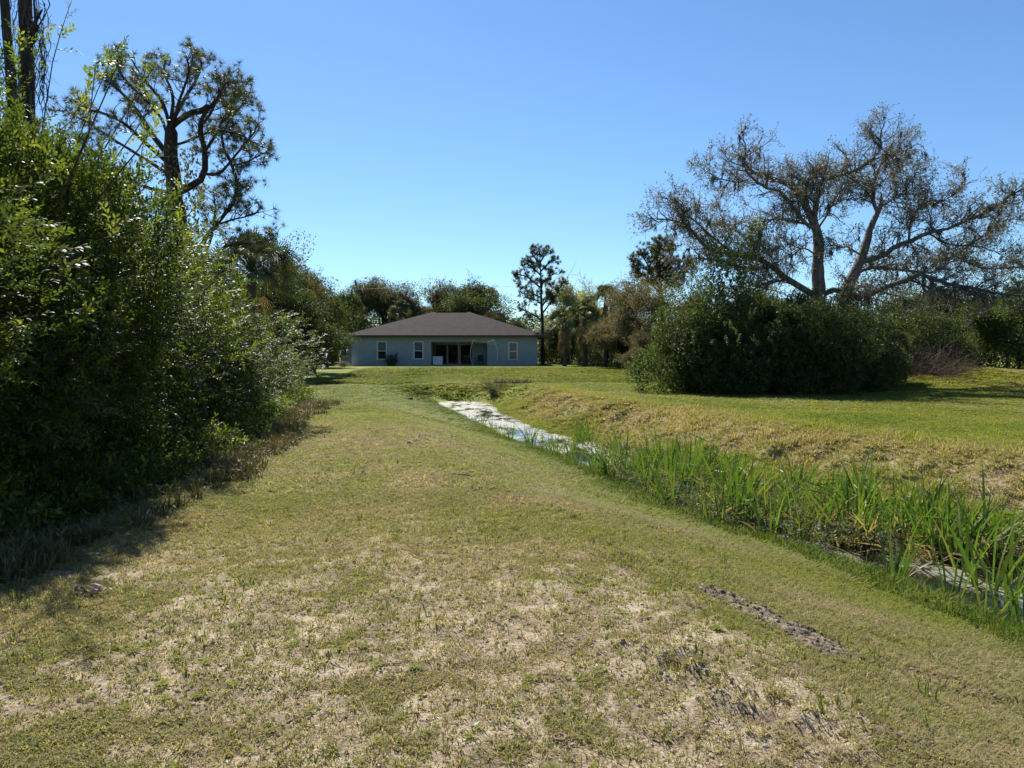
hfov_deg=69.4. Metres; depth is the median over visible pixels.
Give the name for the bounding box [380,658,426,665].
stick
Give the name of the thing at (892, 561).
cattail
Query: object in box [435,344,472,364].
sliding door
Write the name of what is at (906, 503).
cattail
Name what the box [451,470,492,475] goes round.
stick
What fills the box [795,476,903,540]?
cattail
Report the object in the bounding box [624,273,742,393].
bush
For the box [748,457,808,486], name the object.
cattail
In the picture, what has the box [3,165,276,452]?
hedge shrub
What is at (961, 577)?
cattail
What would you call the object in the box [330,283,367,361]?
oak tree
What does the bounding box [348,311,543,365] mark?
house
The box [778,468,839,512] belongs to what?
cattail
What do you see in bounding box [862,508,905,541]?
cattail
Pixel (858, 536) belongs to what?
cattail
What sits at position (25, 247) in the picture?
hedge shrub
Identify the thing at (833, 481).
cattail
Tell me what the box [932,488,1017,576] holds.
cattail
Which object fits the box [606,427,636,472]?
cattail
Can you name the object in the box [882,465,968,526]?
cattail
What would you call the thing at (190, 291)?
hedge shrub
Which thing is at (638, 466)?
cattail
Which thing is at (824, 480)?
cattail
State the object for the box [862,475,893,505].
cattail
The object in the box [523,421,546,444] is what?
cattail
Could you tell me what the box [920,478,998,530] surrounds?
cattail
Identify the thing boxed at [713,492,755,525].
cattail
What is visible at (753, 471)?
cattail
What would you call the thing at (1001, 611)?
cattail
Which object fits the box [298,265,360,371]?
oak tree
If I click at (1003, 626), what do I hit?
waterline grass
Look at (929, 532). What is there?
cattail
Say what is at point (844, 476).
cattail
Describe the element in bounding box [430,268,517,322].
oak tree
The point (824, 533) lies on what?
ditch weeds
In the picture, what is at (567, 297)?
pale tree
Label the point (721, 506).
cattail
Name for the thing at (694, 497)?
cattail
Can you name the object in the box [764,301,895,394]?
bush
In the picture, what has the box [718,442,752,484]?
cattail
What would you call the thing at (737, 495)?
cattail
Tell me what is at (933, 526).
cattail
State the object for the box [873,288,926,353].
oak tree
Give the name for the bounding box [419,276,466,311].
oak tree
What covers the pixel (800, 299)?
bush
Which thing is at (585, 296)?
pale tree
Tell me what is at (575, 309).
palm tree
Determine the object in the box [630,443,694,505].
cattail
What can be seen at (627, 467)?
cattail
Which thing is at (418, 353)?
window
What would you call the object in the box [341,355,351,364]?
ac unit
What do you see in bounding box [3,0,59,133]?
bare tree
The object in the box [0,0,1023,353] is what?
sky
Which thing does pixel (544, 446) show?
cattail
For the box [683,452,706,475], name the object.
cattail
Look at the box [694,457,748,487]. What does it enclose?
cattail
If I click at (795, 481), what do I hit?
cattail
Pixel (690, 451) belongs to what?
cattail
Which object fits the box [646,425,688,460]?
cattail
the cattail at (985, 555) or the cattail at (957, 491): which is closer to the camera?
the cattail at (985, 555)
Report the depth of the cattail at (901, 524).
9.29 m
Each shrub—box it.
[0,0,237,493]
[0,23,91,395]
[0,146,173,472]
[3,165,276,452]
[74,249,232,376]
[80,277,333,430]
[185,263,303,411]
[193,275,264,336]
[202,293,274,381]
[252,328,308,388]
[257,331,299,383]
[336,361,349,366]
[381,353,398,365]
[487,385,500,396]
[622,354,649,374]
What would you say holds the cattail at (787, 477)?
in the water
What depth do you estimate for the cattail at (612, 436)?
18.43 m
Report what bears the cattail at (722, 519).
in the water
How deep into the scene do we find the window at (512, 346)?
68.21 m
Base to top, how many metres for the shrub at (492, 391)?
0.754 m
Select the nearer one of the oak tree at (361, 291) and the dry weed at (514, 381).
the dry weed at (514, 381)
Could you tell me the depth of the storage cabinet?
68.42 m
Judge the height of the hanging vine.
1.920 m
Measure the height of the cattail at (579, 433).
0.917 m
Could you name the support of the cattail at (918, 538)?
in the water
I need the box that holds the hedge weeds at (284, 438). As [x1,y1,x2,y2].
[0,396,345,584]
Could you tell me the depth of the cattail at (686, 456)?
14.11 m
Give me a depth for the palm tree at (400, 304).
87.51 m
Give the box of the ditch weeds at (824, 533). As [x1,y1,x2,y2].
[594,440,1017,549]
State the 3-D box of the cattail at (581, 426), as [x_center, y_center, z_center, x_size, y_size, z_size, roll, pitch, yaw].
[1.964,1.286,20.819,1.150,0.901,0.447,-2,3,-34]
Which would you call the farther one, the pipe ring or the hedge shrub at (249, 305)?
the hedge shrub at (249, 305)
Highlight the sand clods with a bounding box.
[1,516,1021,767]
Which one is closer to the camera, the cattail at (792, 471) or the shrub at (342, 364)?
the cattail at (792, 471)
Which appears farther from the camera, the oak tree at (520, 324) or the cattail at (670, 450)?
the oak tree at (520, 324)
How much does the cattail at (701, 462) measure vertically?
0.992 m
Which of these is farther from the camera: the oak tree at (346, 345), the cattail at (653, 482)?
the oak tree at (346, 345)
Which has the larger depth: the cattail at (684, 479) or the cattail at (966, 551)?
the cattail at (684, 479)
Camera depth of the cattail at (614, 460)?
14.70 m
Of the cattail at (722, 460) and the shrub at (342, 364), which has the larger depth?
the shrub at (342, 364)
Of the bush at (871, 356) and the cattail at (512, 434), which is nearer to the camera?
the cattail at (512, 434)
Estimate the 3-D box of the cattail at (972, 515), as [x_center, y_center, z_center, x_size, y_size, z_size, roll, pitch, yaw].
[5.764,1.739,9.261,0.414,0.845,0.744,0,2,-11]
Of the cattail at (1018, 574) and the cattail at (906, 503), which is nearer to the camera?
the cattail at (1018, 574)
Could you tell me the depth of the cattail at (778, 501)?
10.54 m
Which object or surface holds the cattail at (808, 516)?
in the water
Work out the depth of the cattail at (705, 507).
10.60 m
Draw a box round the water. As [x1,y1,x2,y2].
[438,401,1023,622]
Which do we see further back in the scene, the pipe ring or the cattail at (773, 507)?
the cattail at (773, 507)
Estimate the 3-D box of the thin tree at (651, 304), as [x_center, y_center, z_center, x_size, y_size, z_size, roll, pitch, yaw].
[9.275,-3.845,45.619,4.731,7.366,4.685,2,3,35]
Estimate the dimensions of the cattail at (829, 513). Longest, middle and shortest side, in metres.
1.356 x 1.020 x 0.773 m
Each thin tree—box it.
[582,271,647,367]
[591,265,657,373]
[615,324,660,379]
[623,263,696,374]
[676,283,714,319]
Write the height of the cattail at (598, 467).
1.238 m
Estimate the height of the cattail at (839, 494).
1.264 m
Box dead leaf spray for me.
[68,579,111,595]
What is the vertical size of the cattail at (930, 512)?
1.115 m
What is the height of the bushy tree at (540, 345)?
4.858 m
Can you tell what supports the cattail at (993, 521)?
on the ground at (806, 722)
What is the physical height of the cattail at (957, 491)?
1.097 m
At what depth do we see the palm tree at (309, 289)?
46.46 m
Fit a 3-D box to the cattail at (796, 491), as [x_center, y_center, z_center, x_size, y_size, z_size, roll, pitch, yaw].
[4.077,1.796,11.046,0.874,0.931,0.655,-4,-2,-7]
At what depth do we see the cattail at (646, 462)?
14.28 m
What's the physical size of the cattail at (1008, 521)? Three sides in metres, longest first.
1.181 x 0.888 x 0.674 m
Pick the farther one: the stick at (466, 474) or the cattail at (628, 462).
the cattail at (628, 462)
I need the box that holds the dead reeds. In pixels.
[644,462,1023,570]
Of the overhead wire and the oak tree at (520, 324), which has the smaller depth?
the overhead wire
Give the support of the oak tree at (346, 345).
on the ground at (806, 722)
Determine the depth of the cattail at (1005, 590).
6.88 m
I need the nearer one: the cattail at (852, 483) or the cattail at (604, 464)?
the cattail at (852, 483)
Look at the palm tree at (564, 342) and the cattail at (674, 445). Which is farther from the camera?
the palm tree at (564, 342)
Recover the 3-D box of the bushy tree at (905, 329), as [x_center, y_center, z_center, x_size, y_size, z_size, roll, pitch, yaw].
[20.788,-2.264,40.043,2.926,2.950,3.059,-2,3,-37]
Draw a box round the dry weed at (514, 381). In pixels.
[490,376,533,383]
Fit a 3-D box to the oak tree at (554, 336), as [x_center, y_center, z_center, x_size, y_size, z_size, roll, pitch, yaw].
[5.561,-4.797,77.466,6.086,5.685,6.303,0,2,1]
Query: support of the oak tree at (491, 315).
on the ground at (806, 722)
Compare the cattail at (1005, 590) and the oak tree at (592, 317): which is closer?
the cattail at (1005, 590)
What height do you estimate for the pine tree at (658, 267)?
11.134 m
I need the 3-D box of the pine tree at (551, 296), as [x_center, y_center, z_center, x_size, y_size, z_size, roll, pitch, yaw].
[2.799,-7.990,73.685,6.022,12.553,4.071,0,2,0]
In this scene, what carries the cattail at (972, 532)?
in the water
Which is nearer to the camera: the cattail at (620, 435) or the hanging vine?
the cattail at (620, 435)
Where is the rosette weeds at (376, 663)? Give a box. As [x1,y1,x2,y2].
[0,465,1021,767]
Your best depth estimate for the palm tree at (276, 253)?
35.66 m
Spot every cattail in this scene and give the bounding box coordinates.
[501,421,515,440]
[517,421,540,445]
[517,424,543,442]
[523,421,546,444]
[535,435,545,448]
[540,433,575,453]
[540,439,562,453]
[542,431,565,453]
[549,425,581,456]
[554,436,575,458]
[568,421,587,442]
[568,442,589,458]
[570,413,598,439]
[572,416,589,438]
[574,420,603,444]
[576,430,634,477]
[576,441,600,469]
[595,444,624,475]
[598,441,609,475]
[602,439,623,472]
[602,442,653,481]
[604,426,619,448]
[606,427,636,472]
[610,442,659,488]
[611,426,628,444]
[616,448,637,482]
[620,440,667,477]
[626,437,661,461]
[629,428,664,470]
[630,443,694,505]
[633,444,666,472]
[633,465,667,495]
[638,445,679,491]
[644,465,681,496]
[645,446,718,492]
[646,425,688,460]
[647,422,700,458]
[647,474,672,499]
[658,457,708,499]
[660,450,722,477]
[662,429,721,460]
[664,441,682,487]
[666,435,681,469]
[666,442,701,471]
[667,435,689,474]
[667,473,733,513]
[668,471,746,518]
[669,452,715,498]
[672,426,717,463]
[675,453,708,478]
[676,429,718,472]
[677,444,716,479]
[680,447,743,499]
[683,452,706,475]
[683,455,778,518]
[689,447,750,474]
[689,451,754,498]
[693,435,757,465]
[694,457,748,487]
[702,444,735,468]
[704,436,732,474]
[706,455,754,495]
[708,458,785,514]
[712,492,742,524]
[713,483,729,522]
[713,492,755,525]
[716,448,747,479]
[717,459,799,519]
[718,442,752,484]
[720,467,769,521]
[721,476,786,535]
[723,470,751,525]
[730,466,816,523]
[733,468,787,529]
[734,455,784,490]
[742,459,780,487]
[743,468,783,496]
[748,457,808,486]
[758,483,792,528]
[758,486,790,524]
[759,445,826,492]
[761,456,814,488]
[762,453,814,493]
[765,475,817,516]
[770,462,816,500]
[770,477,817,515]
[772,499,809,542]
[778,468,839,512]
[784,467,862,531]
[785,484,845,536]
[790,469,837,522]
[792,477,847,537]
[795,464,825,495]
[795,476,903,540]
[798,486,902,546]
[805,463,903,528]
[805,476,877,517]
[807,455,875,508]
[810,454,884,514]
[815,458,854,500]
[819,476,901,513]
[821,442,900,510]
[821,453,879,503]
[823,504,885,547]
[825,463,874,502]
[833,511,948,576]
[835,467,866,525]
[844,483,914,545]
[846,469,881,511]
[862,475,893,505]
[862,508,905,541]
[863,477,957,545]
[865,485,914,540]
[870,473,942,541]
[871,463,959,519]
[878,479,966,522]
[879,463,957,510]
[879,495,902,543]
[880,487,1007,558]
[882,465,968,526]
[885,533,938,575]
[887,494,993,557]
[889,473,922,515]
[893,481,951,531]
[894,467,971,514]
[895,481,965,530]
[903,472,1009,559]
[903,491,1015,559]
[906,478,1012,523]
[914,480,1023,538]
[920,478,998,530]
[923,491,1021,573]
[923,525,1013,597]
[930,492,1023,552]
[931,497,986,529]
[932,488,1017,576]
[934,481,1023,591]
[940,495,1023,582]
[944,485,999,524]
[948,502,1023,549]
[959,551,1023,618]
[964,532,1023,616]
[976,465,1023,555]
[978,483,1023,544]
[993,562,1023,614]
[999,555,1023,622]
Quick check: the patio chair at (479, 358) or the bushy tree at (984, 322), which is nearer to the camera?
the bushy tree at (984, 322)
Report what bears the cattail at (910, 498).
in the water
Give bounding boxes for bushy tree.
[535,330,558,359]
[891,317,931,361]
[918,311,985,365]
[943,297,1023,366]
[969,291,1023,369]
[1004,352,1023,369]
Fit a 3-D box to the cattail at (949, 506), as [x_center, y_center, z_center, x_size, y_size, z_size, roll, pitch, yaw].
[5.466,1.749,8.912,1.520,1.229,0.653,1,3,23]
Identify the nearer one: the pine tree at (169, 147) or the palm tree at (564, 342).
the pine tree at (169, 147)
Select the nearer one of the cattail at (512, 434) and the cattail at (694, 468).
the cattail at (694, 468)
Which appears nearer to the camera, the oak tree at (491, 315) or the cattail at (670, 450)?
the cattail at (670, 450)
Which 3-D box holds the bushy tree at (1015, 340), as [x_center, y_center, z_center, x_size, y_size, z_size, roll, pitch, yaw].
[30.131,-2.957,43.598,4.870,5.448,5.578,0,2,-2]
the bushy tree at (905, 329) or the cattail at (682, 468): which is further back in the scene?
the bushy tree at (905, 329)
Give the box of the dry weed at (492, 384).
[473,373,510,389]
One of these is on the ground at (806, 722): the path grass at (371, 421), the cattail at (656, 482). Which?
the path grass at (371, 421)
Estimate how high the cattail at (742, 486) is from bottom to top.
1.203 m
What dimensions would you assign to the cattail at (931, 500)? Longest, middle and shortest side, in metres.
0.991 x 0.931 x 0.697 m
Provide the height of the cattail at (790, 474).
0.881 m
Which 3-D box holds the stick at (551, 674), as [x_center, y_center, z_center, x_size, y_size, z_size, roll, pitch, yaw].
[0.209,1.464,3.726,0.178,0.038,0.050,2,3,39]
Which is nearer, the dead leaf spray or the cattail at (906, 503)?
the dead leaf spray
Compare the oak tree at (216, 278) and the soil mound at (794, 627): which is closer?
the soil mound at (794, 627)
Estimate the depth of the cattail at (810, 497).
10.38 m
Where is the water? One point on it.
(928, 574)
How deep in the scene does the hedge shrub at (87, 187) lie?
8.87 m
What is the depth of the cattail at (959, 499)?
9.53 m
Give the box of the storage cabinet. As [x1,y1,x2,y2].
[432,356,442,364]
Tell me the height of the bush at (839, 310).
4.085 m
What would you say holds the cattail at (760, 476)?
in the water
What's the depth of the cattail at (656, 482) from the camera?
12.49 m
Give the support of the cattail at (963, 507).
in the water
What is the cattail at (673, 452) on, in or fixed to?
in the water
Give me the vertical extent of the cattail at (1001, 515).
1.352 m
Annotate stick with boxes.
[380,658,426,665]
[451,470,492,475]
[537,671,565,683]
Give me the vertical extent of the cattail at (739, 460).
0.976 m
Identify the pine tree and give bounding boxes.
[46,33,286,288]
[511,242,569,364]
[627,234,695,360]
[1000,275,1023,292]
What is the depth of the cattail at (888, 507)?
9.58 m
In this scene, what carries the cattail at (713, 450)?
in the water
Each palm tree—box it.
[202,227,307,349]
[294,278,320,377]
[387,299,412,320]
[544,305,580,365]
[562,298,600,366]
[587,283,615,366]
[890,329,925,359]
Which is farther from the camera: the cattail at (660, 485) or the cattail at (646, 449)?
the cattail at (646, 449)
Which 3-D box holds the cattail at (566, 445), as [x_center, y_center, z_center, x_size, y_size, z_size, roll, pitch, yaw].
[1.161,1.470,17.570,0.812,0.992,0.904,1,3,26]
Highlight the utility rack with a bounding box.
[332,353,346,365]
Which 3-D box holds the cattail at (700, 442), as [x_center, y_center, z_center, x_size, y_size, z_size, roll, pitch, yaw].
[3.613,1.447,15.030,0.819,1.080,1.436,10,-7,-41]
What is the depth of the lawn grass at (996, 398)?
29.78 m
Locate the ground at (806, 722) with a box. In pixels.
[0,356,1023,767]
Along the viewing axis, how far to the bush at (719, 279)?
31.20 m
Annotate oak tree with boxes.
[175,248,258,305]
[213,245,292,331]
[239,228,337,338]
[256,263,333,365]
[278,303,350,380]
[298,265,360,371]
[322,316,360,366]
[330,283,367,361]
[343,275,383,330]
[357,276,408,326]
[371,278,441,321]
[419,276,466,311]
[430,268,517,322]
[441,288,484,314]
[477,309,504,320]
[506,315,532,330]
[536,318,576,362]
[555,304,599,353]
[577,315,645,353]
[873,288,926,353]
[918,284,968,359]
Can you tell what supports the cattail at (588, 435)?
in the water
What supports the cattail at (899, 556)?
in the water
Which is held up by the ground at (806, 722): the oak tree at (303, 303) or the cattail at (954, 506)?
the oak tree at (303, 303)
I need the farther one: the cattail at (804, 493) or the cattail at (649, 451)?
the cattail at (649, 451)
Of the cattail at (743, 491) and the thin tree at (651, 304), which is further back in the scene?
the thin tree at (651, 304)
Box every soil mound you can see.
[688,583,866,664]
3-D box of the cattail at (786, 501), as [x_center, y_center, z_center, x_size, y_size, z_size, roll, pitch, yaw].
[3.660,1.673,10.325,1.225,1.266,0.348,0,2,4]
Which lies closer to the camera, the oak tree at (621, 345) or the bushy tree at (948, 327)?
the bushy tree at (948, 327)
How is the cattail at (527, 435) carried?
in the water
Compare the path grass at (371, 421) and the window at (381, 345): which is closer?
the path grass at (371, 421)
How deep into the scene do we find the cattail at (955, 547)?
8.66 m
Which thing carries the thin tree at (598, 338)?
on the ground at (806, 722)
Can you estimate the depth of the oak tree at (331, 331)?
43.86 m
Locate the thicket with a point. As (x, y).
(593, 357)
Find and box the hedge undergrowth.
[0,360,322,541]
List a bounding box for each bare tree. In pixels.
[0,0,37,128]
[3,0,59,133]
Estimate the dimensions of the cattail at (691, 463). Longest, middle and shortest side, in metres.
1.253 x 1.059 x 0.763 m
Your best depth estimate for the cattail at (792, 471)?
12.22 m
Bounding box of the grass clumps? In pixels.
[0,429,1023,767]
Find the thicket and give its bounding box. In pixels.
[275,260,1023,372]
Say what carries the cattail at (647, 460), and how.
in the water
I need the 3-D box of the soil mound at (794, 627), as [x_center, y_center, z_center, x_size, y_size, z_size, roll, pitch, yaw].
[1.634,1.571,4.816,0.833,0.257,1.708,-1,3,-29]
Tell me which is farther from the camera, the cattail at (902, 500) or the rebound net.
the rebound net
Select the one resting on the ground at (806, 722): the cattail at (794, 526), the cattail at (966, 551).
the cattail at (794, 526)
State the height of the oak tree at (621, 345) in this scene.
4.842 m
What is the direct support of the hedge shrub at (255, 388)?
on the ground at (806, 722)
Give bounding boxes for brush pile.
[880,329,1001,378]
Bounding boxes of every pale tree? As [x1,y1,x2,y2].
[537,265,584,363]
[574,269,603,331]
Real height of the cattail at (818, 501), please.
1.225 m
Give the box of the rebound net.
[470,340,497,365]
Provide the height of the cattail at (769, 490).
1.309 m
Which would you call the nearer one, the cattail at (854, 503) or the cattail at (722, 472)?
the cattail at (854, 503)
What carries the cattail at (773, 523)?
in the water
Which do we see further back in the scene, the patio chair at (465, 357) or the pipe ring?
the patio chair at (465, 357)
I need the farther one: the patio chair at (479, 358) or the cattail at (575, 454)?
the patio chair at (479, 358)
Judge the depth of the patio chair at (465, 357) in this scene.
69.57 m
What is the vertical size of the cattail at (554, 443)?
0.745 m
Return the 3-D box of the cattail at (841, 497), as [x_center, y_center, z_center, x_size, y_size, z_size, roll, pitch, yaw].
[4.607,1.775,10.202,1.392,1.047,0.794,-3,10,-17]
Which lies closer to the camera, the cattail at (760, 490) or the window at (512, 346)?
the cattail at (760, 490)
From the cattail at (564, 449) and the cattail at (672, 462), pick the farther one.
the cattail at (564, 449)
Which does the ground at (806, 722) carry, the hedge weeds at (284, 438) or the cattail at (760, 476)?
the hedge weeds at (284, 438)
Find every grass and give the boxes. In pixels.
[6,401,1023,600]
[299,366,1023,436]
[400,397,1023,658]
[495,385,1023,543]
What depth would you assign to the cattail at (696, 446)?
14.62 m
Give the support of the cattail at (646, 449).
in the water
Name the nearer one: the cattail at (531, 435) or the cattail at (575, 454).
the cattail at (575, 454)
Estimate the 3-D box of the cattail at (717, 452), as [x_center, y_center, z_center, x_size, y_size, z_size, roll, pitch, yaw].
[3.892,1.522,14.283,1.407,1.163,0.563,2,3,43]
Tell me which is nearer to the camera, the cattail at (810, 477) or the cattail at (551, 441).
the cattail at (810, 477)
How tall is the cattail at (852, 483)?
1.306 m
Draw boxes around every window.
[376,341,386,359]
[413,341,423,358]
[508,342,517,359]
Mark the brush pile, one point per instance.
(939, 368)
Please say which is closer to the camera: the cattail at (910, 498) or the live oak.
the cattail at (910, 498)
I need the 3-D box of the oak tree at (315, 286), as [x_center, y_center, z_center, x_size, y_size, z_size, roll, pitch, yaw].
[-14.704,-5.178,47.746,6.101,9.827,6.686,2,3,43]
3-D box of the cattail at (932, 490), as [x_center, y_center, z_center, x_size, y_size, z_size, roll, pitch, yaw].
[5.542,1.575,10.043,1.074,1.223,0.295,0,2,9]
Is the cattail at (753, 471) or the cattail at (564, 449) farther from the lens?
the cattail at (564, 449)
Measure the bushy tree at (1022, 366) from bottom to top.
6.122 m
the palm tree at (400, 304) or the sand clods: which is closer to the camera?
the sand clods
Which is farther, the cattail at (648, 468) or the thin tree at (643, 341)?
the thin tree at (643, 341)
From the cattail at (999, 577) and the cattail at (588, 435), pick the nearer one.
the cattail at (999, 577)
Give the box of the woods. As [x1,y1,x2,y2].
[339,311,1012,361]
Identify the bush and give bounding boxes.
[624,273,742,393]
[657,230,775,387]
[667,306,800,394]
[696,282,860,394]
[723,282,871,380]
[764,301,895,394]
[786,297,864,326]
[821,313,911,391]
[847,313,926,384]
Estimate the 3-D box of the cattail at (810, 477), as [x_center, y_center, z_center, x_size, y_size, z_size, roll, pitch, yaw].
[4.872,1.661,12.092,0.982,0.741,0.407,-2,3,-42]
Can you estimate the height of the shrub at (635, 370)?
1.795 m
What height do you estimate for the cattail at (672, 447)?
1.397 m
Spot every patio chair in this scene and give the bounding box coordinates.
[463,355,469,364]
[475,355,482,364]
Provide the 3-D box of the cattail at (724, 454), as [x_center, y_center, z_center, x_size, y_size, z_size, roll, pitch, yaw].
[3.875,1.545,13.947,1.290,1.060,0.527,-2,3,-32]
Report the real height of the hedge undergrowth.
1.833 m
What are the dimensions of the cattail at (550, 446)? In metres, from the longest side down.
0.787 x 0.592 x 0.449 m
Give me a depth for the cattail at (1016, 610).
6.69 m
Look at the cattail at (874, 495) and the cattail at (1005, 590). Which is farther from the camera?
the cattail at (874, 495)
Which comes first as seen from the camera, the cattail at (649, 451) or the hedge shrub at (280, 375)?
the cattail at (649, 451)
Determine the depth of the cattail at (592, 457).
15.38 m
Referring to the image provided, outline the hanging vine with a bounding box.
[744,214,765,256]
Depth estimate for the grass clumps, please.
4.70 m
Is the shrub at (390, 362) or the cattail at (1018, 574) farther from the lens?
the shrub at (390, 362)
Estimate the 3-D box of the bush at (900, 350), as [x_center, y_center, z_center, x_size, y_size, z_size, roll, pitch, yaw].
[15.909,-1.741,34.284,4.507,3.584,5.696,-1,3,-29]
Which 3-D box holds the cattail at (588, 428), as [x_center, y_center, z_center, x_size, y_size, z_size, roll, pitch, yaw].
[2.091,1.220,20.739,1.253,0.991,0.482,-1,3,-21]
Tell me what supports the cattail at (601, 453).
in the water
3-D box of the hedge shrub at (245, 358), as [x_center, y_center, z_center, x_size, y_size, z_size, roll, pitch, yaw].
[-8.966,-0.957,17.938,6.066,4.006,6.468,1,2,15]
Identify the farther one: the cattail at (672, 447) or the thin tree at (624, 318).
the thin tree at (624, 318)
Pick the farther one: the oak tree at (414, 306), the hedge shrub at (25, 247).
the oak tree at (414, 306)
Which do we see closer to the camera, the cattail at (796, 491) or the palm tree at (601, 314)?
the cattail at (796, 491)
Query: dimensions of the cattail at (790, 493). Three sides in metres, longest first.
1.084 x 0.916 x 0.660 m
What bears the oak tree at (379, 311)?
on the ground at (806, 722)
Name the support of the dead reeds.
in the water
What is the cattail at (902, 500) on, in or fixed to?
in the water
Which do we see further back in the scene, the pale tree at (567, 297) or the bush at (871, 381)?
the pale tree at (567, 297)
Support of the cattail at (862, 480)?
in the water
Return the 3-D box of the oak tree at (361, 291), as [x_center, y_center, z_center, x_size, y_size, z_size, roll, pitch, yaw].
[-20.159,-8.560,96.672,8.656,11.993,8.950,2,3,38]
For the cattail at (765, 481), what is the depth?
11.73 m
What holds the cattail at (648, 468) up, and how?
in the water
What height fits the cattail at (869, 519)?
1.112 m
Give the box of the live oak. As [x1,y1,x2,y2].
[627,99,1023,334]
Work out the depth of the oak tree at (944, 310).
50.55 m
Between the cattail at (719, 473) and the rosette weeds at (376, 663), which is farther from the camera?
the cattail at (719, 473)
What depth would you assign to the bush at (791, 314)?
27.15 m
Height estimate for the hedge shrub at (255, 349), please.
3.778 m
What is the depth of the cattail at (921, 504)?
10.19 m
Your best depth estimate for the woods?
122.33 m
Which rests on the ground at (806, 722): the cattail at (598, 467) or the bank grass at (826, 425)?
the bank grass at (826, 425)
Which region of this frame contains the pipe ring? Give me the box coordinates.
[552,732,566,741]
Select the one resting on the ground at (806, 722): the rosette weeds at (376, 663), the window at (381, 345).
the rosette weeds at (376, 663)
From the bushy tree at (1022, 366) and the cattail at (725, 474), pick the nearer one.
the cattail at (725, 474)
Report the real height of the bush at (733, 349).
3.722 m
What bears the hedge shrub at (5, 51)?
on the ground at (806, 722)
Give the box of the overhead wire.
[379,286,546,288]
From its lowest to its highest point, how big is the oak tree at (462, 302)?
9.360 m
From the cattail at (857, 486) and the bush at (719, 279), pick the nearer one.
the cattail at (857, 486)
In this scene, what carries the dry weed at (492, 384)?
on the ground at (806, 722)
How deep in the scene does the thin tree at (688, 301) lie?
51.84 m
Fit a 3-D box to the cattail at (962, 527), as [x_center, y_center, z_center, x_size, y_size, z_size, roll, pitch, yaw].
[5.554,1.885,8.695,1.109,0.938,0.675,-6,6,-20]
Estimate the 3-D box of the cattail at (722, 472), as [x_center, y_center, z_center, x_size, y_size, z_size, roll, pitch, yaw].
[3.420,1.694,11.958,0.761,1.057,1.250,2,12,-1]
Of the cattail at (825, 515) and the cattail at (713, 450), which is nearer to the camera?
the cattail at (825, 515)
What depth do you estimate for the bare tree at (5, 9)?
13.67 m
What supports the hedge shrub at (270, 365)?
on the ground at (806, 722)
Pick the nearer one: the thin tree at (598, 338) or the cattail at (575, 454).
the cattail at (575, 454)
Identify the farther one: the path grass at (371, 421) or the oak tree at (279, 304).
the oak tree at (279, 304)

